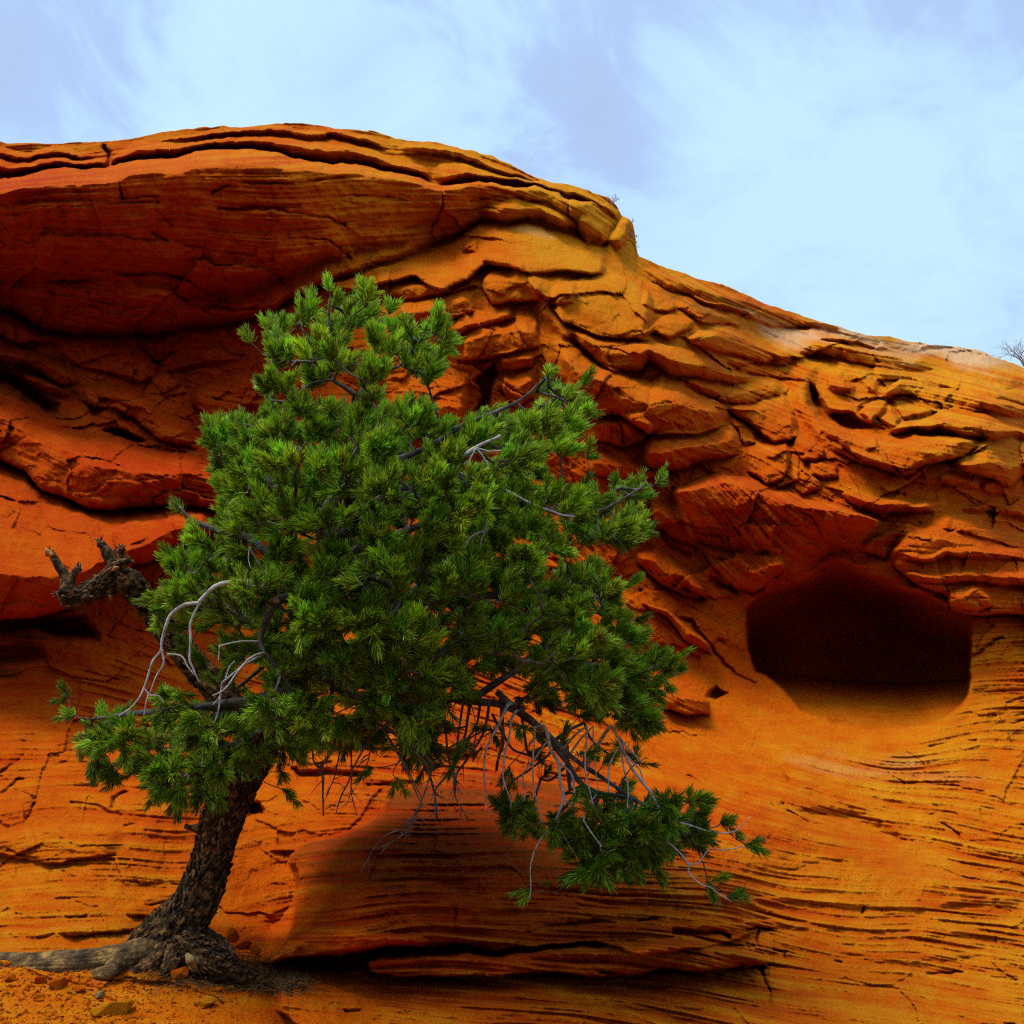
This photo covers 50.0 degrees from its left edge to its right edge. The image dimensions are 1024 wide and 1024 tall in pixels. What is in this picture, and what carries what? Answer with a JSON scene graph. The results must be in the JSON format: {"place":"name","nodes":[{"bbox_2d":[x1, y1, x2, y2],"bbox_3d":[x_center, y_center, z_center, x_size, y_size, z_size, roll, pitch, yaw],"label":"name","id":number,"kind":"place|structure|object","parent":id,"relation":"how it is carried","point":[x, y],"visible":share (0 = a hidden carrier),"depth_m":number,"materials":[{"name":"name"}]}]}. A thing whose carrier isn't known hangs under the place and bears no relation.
{"place":"outdoors","nodes":[
{"label":"outdoors","id":0,"kind":"place"},
{"bbox_2d":[0,961,306,1023],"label":"gravel","id":1,"kind":"structure","parent":0,"point":[127,1017],"depth_m":5.06,"materials":[{"name":"orange gravel"}]},
{"bbox_2d":[0,216,1023,973],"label":"cliff","id":2,"kind":"structure","parent":0,"point":[828,560],"depth_m":11.78,"materials":[{"name":"stone"}]},
{"bbox_2d":[224,927,239,942],"bbox_3d":[-1.550,2.350,6.066,0.075,0.111,0.056,-3,-6,13],"label":"rock","id":3,"kind":"object","parent":2,"relation":"on","point":[232,935],"visible":0.8,"depth_m":6.05,"materials":[{"name":"orange stone"}]},
{"bbox_2d":[233,939,252,948],"bbox_3d":[-1.462,2.359,5.977,0.108,0.063,0.075,11,-22,-26],"label":"rock","id":4,"kind":"object","parent":2,"relation":"on","point":[241,944],"visible":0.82,"depth_m":5.95,"materials":[{"name":"red stone"}]},
{"bbox_2d":[250,943,260,954],"bbox_3d":[-1.380,2.347,5.880,0.058,0.077,0.052,-8,-15,35],"label":"rock","id":5,"kind":"object","parent":2,"relation":"on","point":[255,949],"visible":0.92,"depth_m":5.87,"materials":[{"name":"orange stone"}]},
{"bbox_2d":[0,123,622,332],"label":"overhang","id":6,"kind":"object","parent":2,"relation":"attached to","point":[167,231],"visible":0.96,"depth_m":15.25,"materials":[{"name":"stone"}]},
{"bbox_2d":[607,194,619,204],"bbox_3d":[1.833,-5.697,20.038,0.287,0.231,0.217,0,-12,0],"label":"shrub","id":7,"kind":"object","parent":6,"relation":"on","point":[617,199],"visible":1,"depth_m":20.01,"materials":[{"name":"grey plant"}]},
{"bbox_2d":[400,837,423,843],"bbox_3d":[-0.572,1.867,6.232,0.094,0.042,0.125,-8,-14,33],"label":"rock","id":8,"kind":"object","parent":2,"relation":"on","point":[410,840],"visible":0.97,"depth_m":6.20,"materials":[{"name":"red stone"}]},
{"bbox_2d":[628,226,637,246],"bbox_3d":[2.115,-4.887,19.729,0.390,0.383,0.459,0,-12,0],"label":"shrub","id":9,"kind":"object","parent":2,"relation":"on","point":[632,236],"visible":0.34,"depth_m":19.63,"materials":[{"name":"brown plant"}]},
{"bbox_2d":[993,338,1023,366],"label":"bare tree","id":10,"kind":"object","parent":2,"relation":"on","point":[1020,357],"visible":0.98,"depth_m":29.30,"materials":[{"name":"grey plant"}]},
{"bbox_2d":[0,951,1023,1023],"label":"rock floor","id":11,"kind":"structure","parent":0,"point":[851,997],"depth_m":5.30,"materials":[{"name":"stone"}]},
{"bbox_2d":[3,973,15,980],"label":"rock","id":12,"kind":"object","parent":11,"relation":"on","point":[9,976],"visible":1,"depth_m":5.22,"materials":[{"name":"orange stone"}]},
{"bbox_2d":[34,976,46,983],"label":"rock","id":13,"kind":"object","parent":11,"relation":"on","point":[40,979],"visible":0.98,"depth_m":5.19,"materials":[{"name":"red stone"}]},
{"bbox_2d":[47,976,67,989],"bbox_3d":[-2.131,2.216,5.143,0.095,0.070,0.055,3,-12,-15],"label":"rock","id":14,"kind":"object","parent":11,"relation":"on","point":[58,983],"visible":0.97,"depth_m":5.12,"materials":[{"name":"orange stone"}]},
{"bbox_2d":[74,986,84,991],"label":"rock","id":15,"kind":"object","parent":11,"relation":"on","point":[79,988],"visible":1,"depth_m":5.11,"materials":[{"name":"orange stone"}]},
{"bbox_2d":[94,990,105,998],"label":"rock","id":16,"kind":"object","parent":11,"relation":"on","point":[99,994],"visible":1,"depth_m":5.07,"materials":[{"name":"beige stone"}]},
{"bbox_2d":[90,999,133,1016],"bbox_3d":[-1.789,2.216,4.905,0.182,0.072,0.090,6,-13,-26],"label":"rock","id":17,"kind":"object","parent":11,"relation":"on","point":[118,1007],"visible":0.94,"depth_m":4.87,"materials":[{"name":"stone"}]},
{"bbox_2d":[130,1013,144,1017],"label":"rock","id":18,"kind":"object","parent":11,"relation":"on","point":[135,1015],"visible":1,"depth_m":4.86,"materials":[{"name":"orange stone"}]},
{"bbox_2d":[170,967,188,979],"bbox_3d":[-1.619,2.243,5.344,0.088,0.061,0.087,4,-13,-19],"label":"rock","id":19,"kind":"object","parent":11,"relation":"on","point":[182,972],"visible":1,"depth_m":5.31,"materials":[{"name":"orange stone"}]},
{"bbox_2d":[193,996,217,1008],"bbox_3d":[-1.420,2.278,5.099,0.092,0.058,0.084,10,-16,-40],"label":"rock","id":20,"kind":"object","parent":11,"relation":"on","point":[204,1002],"visible":1,"depth_m":5.08,"materials":[{"name":"stone"}]},
{"bbox_2d":[214,987,223,991],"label":"rock","id":21,"kind":"object","parent":11,"relation":"on","point":[218,989],"visible":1,"depth_m":5.23,"materials":[{"name":"orange stone"}]},
{"bbox_2d":[108,945,347,1000],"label":"pine litter","id":22,"kind":"object","parent":11,"relation":"on","point":[278,979],"visible":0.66,"depth_m":5.32,"materials":[{"name":"brown plant"}]},
{"bbox_2d":[242,988,292,995],"bbox_3d":[-1.122,2.287,5.231,0.403,0.047,0.120,-11,-16,42],"label":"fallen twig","id":23,"kind":"object","parent":11,"relation":"on","point":[258,990],"visible":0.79,"depth_m":5.34,"materials":[{"name":"brown wood"}]},
{"bbox_2d":[0,271,771,984],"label":"pine tree","id":24,"kind":"object","parent":11,"relation":"on","point":[352,499],"visible":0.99,"depth_m":5.49,"materials":[{"name":"green plant"}]},
{"bbox_2d":[0,0,1023,367],"label":"sky","id":25,"kind":"structure","parent":0,"point":[857,166],"materials":[{"name":"blue"}]}
]}

